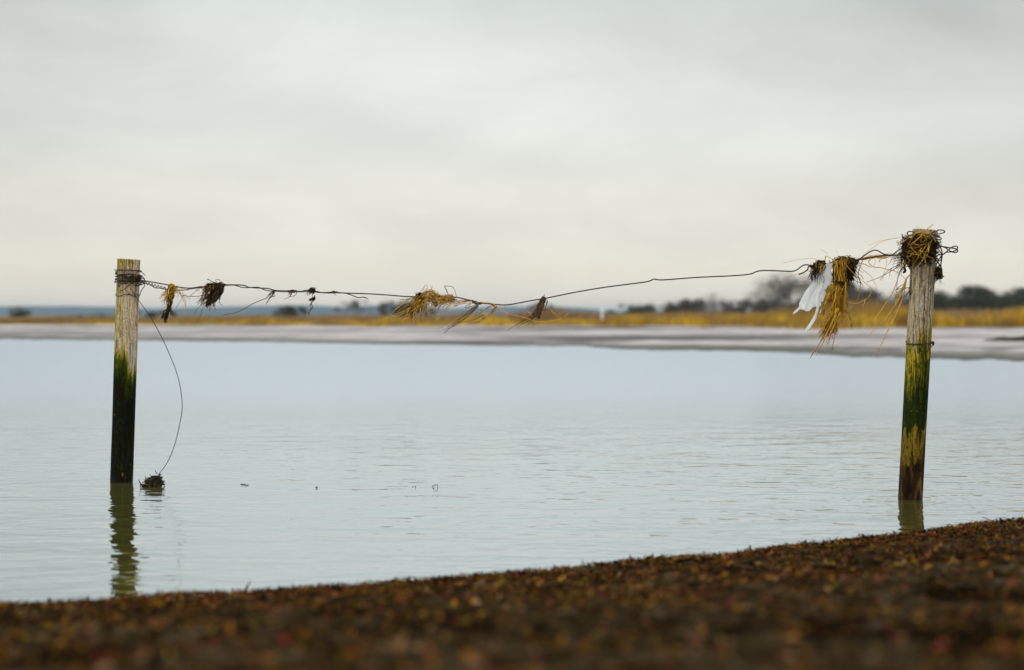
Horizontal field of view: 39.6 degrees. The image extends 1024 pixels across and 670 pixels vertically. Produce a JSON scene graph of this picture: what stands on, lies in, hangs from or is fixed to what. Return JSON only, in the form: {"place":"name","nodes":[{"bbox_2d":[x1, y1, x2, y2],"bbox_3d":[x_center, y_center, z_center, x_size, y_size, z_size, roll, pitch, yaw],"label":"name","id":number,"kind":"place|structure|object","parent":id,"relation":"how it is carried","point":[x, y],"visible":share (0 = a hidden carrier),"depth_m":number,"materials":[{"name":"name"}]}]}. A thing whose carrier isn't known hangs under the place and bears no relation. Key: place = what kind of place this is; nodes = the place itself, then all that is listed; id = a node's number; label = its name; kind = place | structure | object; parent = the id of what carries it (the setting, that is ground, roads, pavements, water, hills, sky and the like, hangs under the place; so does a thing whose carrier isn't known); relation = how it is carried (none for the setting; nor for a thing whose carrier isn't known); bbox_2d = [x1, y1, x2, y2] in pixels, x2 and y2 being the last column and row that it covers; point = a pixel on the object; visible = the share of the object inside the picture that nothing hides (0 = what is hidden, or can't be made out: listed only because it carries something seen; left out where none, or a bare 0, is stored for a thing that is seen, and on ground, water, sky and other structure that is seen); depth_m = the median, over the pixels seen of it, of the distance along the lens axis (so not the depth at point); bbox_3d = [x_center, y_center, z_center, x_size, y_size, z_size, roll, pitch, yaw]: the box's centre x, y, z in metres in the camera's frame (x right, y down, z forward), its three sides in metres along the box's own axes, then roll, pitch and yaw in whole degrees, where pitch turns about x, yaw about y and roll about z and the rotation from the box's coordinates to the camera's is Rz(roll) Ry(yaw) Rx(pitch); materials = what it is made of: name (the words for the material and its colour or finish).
{"place":"outdoors","nodes":[
{"label":"outdoors","id":0,"kind":"place"},
{"bbox_2d":[0,305,819,314],"bbox_3d":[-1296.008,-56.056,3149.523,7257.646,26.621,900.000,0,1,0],"label":"distant hills","id":1,"kind":"structure","parent":0,"point":[87,310],"depth_m":2811.01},
{"bbox_2d":[0,339,1023,603],"bbox_3d":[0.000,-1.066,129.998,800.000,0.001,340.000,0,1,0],"label":"water","id":2,"kind":"structure","parent":0,"point":[532,457],"depth_m":7.44,"materials":[{"name":"grey liquid"}]},
{"bbox_2d":[110,259,139,482],"bbox_3d":[-1.742,0.249,6.394,0.144,1.183,0.101,0,1,0],"label":"wooden post","id":3,"kind":"object","parent":2,"relation":"in","point":[124,382],"visible":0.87,"depth_m":6.35,"materials":[{"name":"brown wood"}]},
{"bbox_2d":[114,229,957,304],"bbox_3d":[0.012,-0.279,6.075,3.644,0.306,0.132,0,1,10],"label":"fence wire","id":4,"kind":"object","parent":3,"relation":"attached to","point":[144,281],"visible":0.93,"depth_m":6.08,"materials":[{"name":"black metal"}]},
{"bbox_2d":[122,271,144,283],"bbox_3d":[-1.680,-0.255,6.314,0.111,0.059,0.008,0,1,10],"label":"weed wisp","id":5,"kind":"object","parent":4,"relation":"attached to","point":[135,280],"visible":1,"depth_m":6.31,"materials":[{"name":"brown plant"}]},
{"bbox_2d":[130,288,181,475],"bbox_3d":[-1.586,0.216,6.347,0.229,0.854,0.039,0,1,-6],"label":"hanging wire","id":6,"kind":"object","parent":4,"relation":"hanging from","point":[176,373],"visible":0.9,"depth_m":6.35,"materials":[{"name":"grey metal"}]},
{"bbox_2d":[158,283,193,322],"bbox_3d":[-1.498,-0.142,6.349,0.177,0.180,0.128,0,1,0],"label":"weed clump","id":7,"kind":"object","parent":4,"relation":"hanging from","point":[168,294],"visible":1,"depth_m":6.34,"materials":[{"name":"plant"}]},
{"bbox_2d":[195,279,224,321],"bbox_3d":[-1.350,-0.152,6.314,0.159,0.195,0.104,1,1,39],"label":"weed clump","id":8,"kind":"object","parent":4,"relation":"hanging from","point":[215,292],"visible":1,"depth_m":6.29,"materials":[{"name":"plant"}]},
{"bbox_2d":[223,292,274,315],"bbox_3d":[-1.147,-0.141,6.301,0.249,0.113,0.093,0,1,21],"label":"root sprig","id":9,"kind":"object","parent":4,"relation":"hanging from","point":[272,293],"visible":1,"depth_m":6.27,"materials":[{"name":"brown plant"}]},
{"bbox_2d":[285,289,296,298],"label":"root sprig","id":10,"kind":"object","parent":4,"relation":"hanging from","point":[291,293],"visible":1,"depth_m":6.24,"materials":[{"name":"brown plant"}]},
{"bbox_2d":[305,287,315,315],"bbox_3d":[-0.885,-0.147,6.226,0.056,0.126,0.058,0,1,29],"label":"weed scrap","id":11,"kind":"object","parent":4,"relation":"hanging from","point":[312,299],"visible":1,"depth_m":6.23,"materials":[{"name":"black plant"}]},
{"bbox_2d":[379,286,471,325],"bbox_3d":[-0.366,-0.124,6.130,0.434,0.186,0.195,0,1,25],"label":"straw clump","id":12,"kind":"object","parent":4,"relation":"hanging from","point":[421,299],"visible":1,"depth_m":6.13,"materials":[{"name":"yellow plant"}]},
{"bbox_2d":[442,300,496,332],"bbox_3d":[-0.188,-0.080,6.112,0.252,0.144,0.028,0,1,6],"label":"root bundle","id":13,"kind":"object","parent":4,"relation":"hanging from","point":[473,309],"visible":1,"depth_m":6.11,"materials":[{"name":"plant"}]},
{"bbox_2d":[475,302,567,321],"bbox_3d":[0.040,-0.099,6.052,0.405,0.087,0.039,0,1,17],"label":"straw stalk","id":14,"kind":"object","parent":4,"relation":"attached to","point":[494,305],"visible":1,"depth_m":6.04,"materials":[{"name":"brown plant"}]},
{"bbox_2d":[510,294,559,328],"bbox_3d":[0.098,-0.098,6.069,0.215,0.152,0.079,0,1,26],"label":"weed clump","id":15,"kind":"object","parent":4,"relation":"hanging from","point":[540,305],"visible":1,"depth_m":6.05,"materials":[{"name":"plant"}]},
{"bbox_2d":[785,258,825,282],"bbox_3d":[1.219,-0.268,5.875,0.169,0.115,0.115,1,1,35],"label":"weed clump","id":16,"kind":"object","parent":4,"relation":"attached to","point":[817,266],"visible":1,"depth_m":5.84,"materials":[{"name":"plant"}]},
{"bbox_2d":[793,263,832,333],"bbox_3d":[1.236,-0.147,5.846,0.163,0.299,0.017,0,1,10],"label":"plastic sheet","id":17,"kind":"object","parent":4,"relation":"hanging from","point":[814,295],"visible":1,"depth_m":5.84,"materials":[{"name":"white plastic"}]},
{"bbox_2d":[810,249,874,357],"bbox_3d":[1.363,-0.128,5.829,0.242,0.451,0.142,0,1,-18],"label":"straw sheaf","id":18,"kind":"object","parent":4,"relation":"hanging from","point":[844,268],"visible":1,"depth_m":5.82,"materials":[{"name":"plant"}]},
{"bbox_2d":[857,237,904,278],"bbox_3d":[1.509,-0.311,5.807,0.192,0.179,0.003,0,1,10],"label":"straw twist","id":19,"kind":"object","parent":4,"relation":"attached to","point":[883,257],"visible":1,"depth_m":5.81,"materials":[{"name":"beige plant"}]},
{"bbox_2d":[934,265,944,285],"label":"weed clump","id":20,"kind":"object","parent":4,"relation":"hanging from","point":[939,273],"visible":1,"depth_m":5.76,"materials":[{"name":"brown plant"}]},
{"bbox_2d":[139,470,164,486],"bbox_3d":[-1.573,0.628,6.237,0.118,0.078,0.078,0,1,0],"label":"floating weed","id":21,"kind":"object","parent":2,"relation":"on","point":[154,481],"visible":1,"depth_m":6.22,"materials":[{"name":"brown plant"}]},
{"bbox_2d":[898,229,937,500],"bbox_3d":[1.648,0.208,5.793,0.163,1.281,0.099,0,1,0],"label":"wooden post","id":22,"kind":"object","parent":2,"relation":"in","point":[916,384],"visible":0.78,"depth_m":5.75,"materials":[{"name":"brown wood"}]},
{"bbox_2d":[868,224,942,297],"bbox_3d":[1.607,-0.296,5.790,0.274,0.300,0.165,1,1,41],"label":"weed nest","id":23,"kind":"object","parent":22,"relation":"attached to","point":[919,247],"visible":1,"depth_m":5.73,"materials":[{"name":"plant"}]},
{"bbox_2d":[866,271,909,354],"bbox_3d":[1.535,-0.088,5.806,0.177,0.354,0.005,0,1,10],"label":"straw bundle","id":24,"kind":"object","parent":23,"relation":"hanging from","point":[900,292],"visible":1,"depth_m":5.80,"materials":[{"name":"plant"}]},
{"bbox_2d":[905,341,934,346],"bbox_3d":[1.659,0.037,5.792,0.114,0.027,0.108,0,1,0],"label":"wire ring","id":25,"kind":"object","parent":22,"relation":"attached to","point":[932,342],"visible":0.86,"depth_m":5.76,"materials":[{"name":"grey metal"}]},
{"bbox_2d":[0,516,1023,669],"bbox_3d":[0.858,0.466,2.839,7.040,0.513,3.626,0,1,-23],"label":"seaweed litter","id":26,"kind":"object","parent":0,"point":[472,662],"visible":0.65,"depth_m":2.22,"materials":[{"name":"brown gravel"}]},
{"bbox_2d":[0,517,1023,633],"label":"seaweed strands","id":27,"kind":"object","parent":26,"relation":"on","point":[146,599],"visible":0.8,"depth_m":3.13},
{"bbox_2d":[0,315,1023,361],"bbox_3d":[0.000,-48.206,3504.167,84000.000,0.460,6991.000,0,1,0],"label":"shore","id":28,"kind":"structure","parent":0,"point":[964,343],"depth_m":45.51,"materials":[{"name":"grey sand"}]},
{"bbox_2d":[8,307,32,317],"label":"bush","id":29,"kind":"object","parent":28,"relation":"on","point":[21,313],"visible":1,"depth_m":259.45,"materials":[{"name":"green plant"}]},
{"bbox_2d":[89,313,114,316],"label":"bush","id":30,"kind":"object","parent":28,"relation":"on","point":[109,314],"visible":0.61,"depth_m":259.75,"materials":[{"name":"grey plant"}]},
{"bbox_2d":[139,310,177,317],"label":"hedge","id":31,"kind":"object","parent":28,"relation":"on","point":[152,314],"visible":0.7,"depth_m":239.80,"materials":[{"name":"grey plant"}]},
{"bbox_2d":[270,305,307,316],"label":"bush","id":32,"kind":"object","parent":28,"relation":"on","point":[289,310],"visible":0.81,"depth_m":189.46,"materials":[{"name":"green plant"}]},
{"bbox_2d":[332,298,374,315],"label":"tree","id":33,"kind":"object","parent":28,"relation":"on","point":[354,303],"visible":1,"depth_m":430.01,"materials":[{"name":"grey plant"}]},
{"bbox_2d":[376,299,437,316],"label":"hedge","id":34,"kind":"object","parent":28,"relation":"on","point":[384,305],"visible":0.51,"depth_m":228.78,"materials":[{"name":"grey plant"}]},
{"bbox_2d":[0,296,1023,323],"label":"brown reeds","id":35,"kind":"object","parent":28,"relation":"on","point":[547,315],"visible":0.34,"depth_m":85.86,"materials":[{"name":"plant"}]},
{"bbox_2d":[1,301,1023,329],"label":"golden reeds","id":36,"kind":"object","parent":28,"relation":"on","point":[1006,319],"visible":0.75,"depth_m":70.44,"materials":[{"name":"yellow plant"}]},
{"bbox_2d":[527,302,563,312],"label":"bush","id":37,"kind":"object","parent":28,"relation":"on","point":[535,306],"visible":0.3,"depth_m":518.32,"materials":[{"name":"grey plant"}]},
{"bbox_2d":[605,303,656,314],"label":"hedge","id":38,"kind":"object","parent":28,"relation":"on","point":[633,310],"visible":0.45,"depth_m":259.92,"materials":[{"name":"grey plant"}]},
{"bbox_2d":[636,301,695,315],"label":"hedge","id":39,"kind":"object","parent":28,"relation":"on","point":[671,306],"visible":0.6,"depth_m":248.85,"materials":[{"name":"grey plant"}]},
{"bbox_2d":[674,297,712,314],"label":"brush mound","id":40,"kind":"object","parent":28,"relation":"on","point":[697,302],"visible":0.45,"depth_m":249.20,"materials":[{"name":"grey plant"}]},
{"bbox_2d":[699,292,735,310],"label":"tree","id":41,"kind":"object","parent":28,"relation":"on","point":[714,305],"visible":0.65,"depth_m":479.02,"materials":[{"name":"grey plant"}]},
{"bbox_2d":[691,300,768,313],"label":"hedge","id":42,"kind":"object","parent":28,"relation":"on","point":[726,307],"visible":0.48,"depth_m":238.97,"materials":[{"name":"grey plant"}]},
{"bbox_2d":[741,293,765,309],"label":"tree","id":43,"kind":"object","parent":28,"relation":"on","point":[752,298],"visible":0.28,"depth_m":478.98,"materials":[{"name":"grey plant"}]},
{"bbox_2d":[738,297,787,314],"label":"hedge","id":44,"kind":"object","parent":28,"relation":"on","point":[745,304],"visible":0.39,"depth_m":234.31,"materials":[{"name":"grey plant"}]},
{"bbox_2d":[754,290,786,310],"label":"tree","id":45,"kind":"object","parent":28,"relation":"on","point":[766,302],"visible":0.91,"depth_m":214.29,"materials":[{"name":"grey plant"}]},
{"bbox_2d":[748,271,827,308],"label":"tree","id":46,"kind":"object","parent":28,"relation":"on","point":[784,284],"visible":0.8,"depth_m":219.51,"materials":[{"name":"grey plant"}]},
{"bbox_2d":[769,296,829,312],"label":"hedge","id":47,"kind":"object","parent":28,"relation":"on","point":[789,307],"visible":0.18,"depth_m":211.06,"materials":[{"name":"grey plant"}]},
{"bbox_2d":[828,282,881,309],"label":"tree","id":48,"kind":"object","parent":28,"relation":"on","point":[852,290],"visible":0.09,"depth_m":227.82,"materials":[{"name":"grey plant"}]},
{"bbox_2d":[845,288,894,308],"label":"hedge","id":49,"kind":"object","parent":28,"relation":"on","point":[865,294],"visible":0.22,"depth_m":220.04,"materials":[{"name":"grey plant"}]},
{"bbox_2d":[879,289,904,301],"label":"tree","id":50,"kind":"object","parent":28,"relation":"on","point":[891,296],"visible":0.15,"depth_m":498.03,"materials":[{"name":"grey plant"}]},
{"bbox_2d":[888,293,908,308],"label":"hedge","id":51,"kind":"object","parent":28,"relation":"on","point":[905,301],"visible":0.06,"depth_m":219.03,"materials":[{"name":"grey plant"}]},
{"bbox_2d":[933,293,957,312],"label":"hedge","id":52,"kind":"object","parent":28,"relation":"on","point":[942,304],"visible":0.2,"depth_m":188.56,"materials":[{"name":"green plant"}]},
{"bbox_2d":[934,289,957,312],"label":"tree","id":53,"kind":"object","parent":28,"relation":"on","point":[940,294],"visible":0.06,"depth_m":218.91,"materials":[{"name":"grey plant"}]},
{"bbox_2d":[947,283,1001,311],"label":"tree","id":54,"kind":"object","parent":28,"relation":"on","point":[970,290],"visible":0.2,"depth_m":198.81,"materials":[{"name":"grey plant"}]},
{"bbox_2d":[960,291,1015,311],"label":"hedge","id":55,"kind":"object","parent":28,"relation":"on","point":[976,303],"visible":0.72,"depth_m":188.93,"materials":[{"name":"green plant"}]},
{"bbox_2d":[969,289,1023,312],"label":"tree","id":56,"kind":"object","parent":28,"relation":"on","point":[1007,295],"visible":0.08,"depth_m":198.67,"materials":[{"name":"green plant"}]},
{"bbox_2d":[1003,285,1023,309],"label":"tree","id":57,"kind":"object","parent":28,"relation":"on","point":[1019,291],"visible":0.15,"depth_m":208.87,"materials":[{"name":"green plant"}]},
{"bbox_2d":[1014,294,1023,308],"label":"bush","id":58,"kind":"object","parent":28,"relation":"on","point":[1020,300],"visible":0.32,"depth_m":204.84,"materials":[{"name":"green plant"}]},
{"bbox_2d":[0,0,1023,310],"label":"sky","id":59,"kind":"structure","parent":0,"point":[491,151],"materials":[{"name":"grey"}]},
{"bbox_2d":[983,336,1023,340],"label":"seaweed bank","id":60,"kind":"structure","parent":0,"point":[1018,338],"depth_m":37.89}
]}

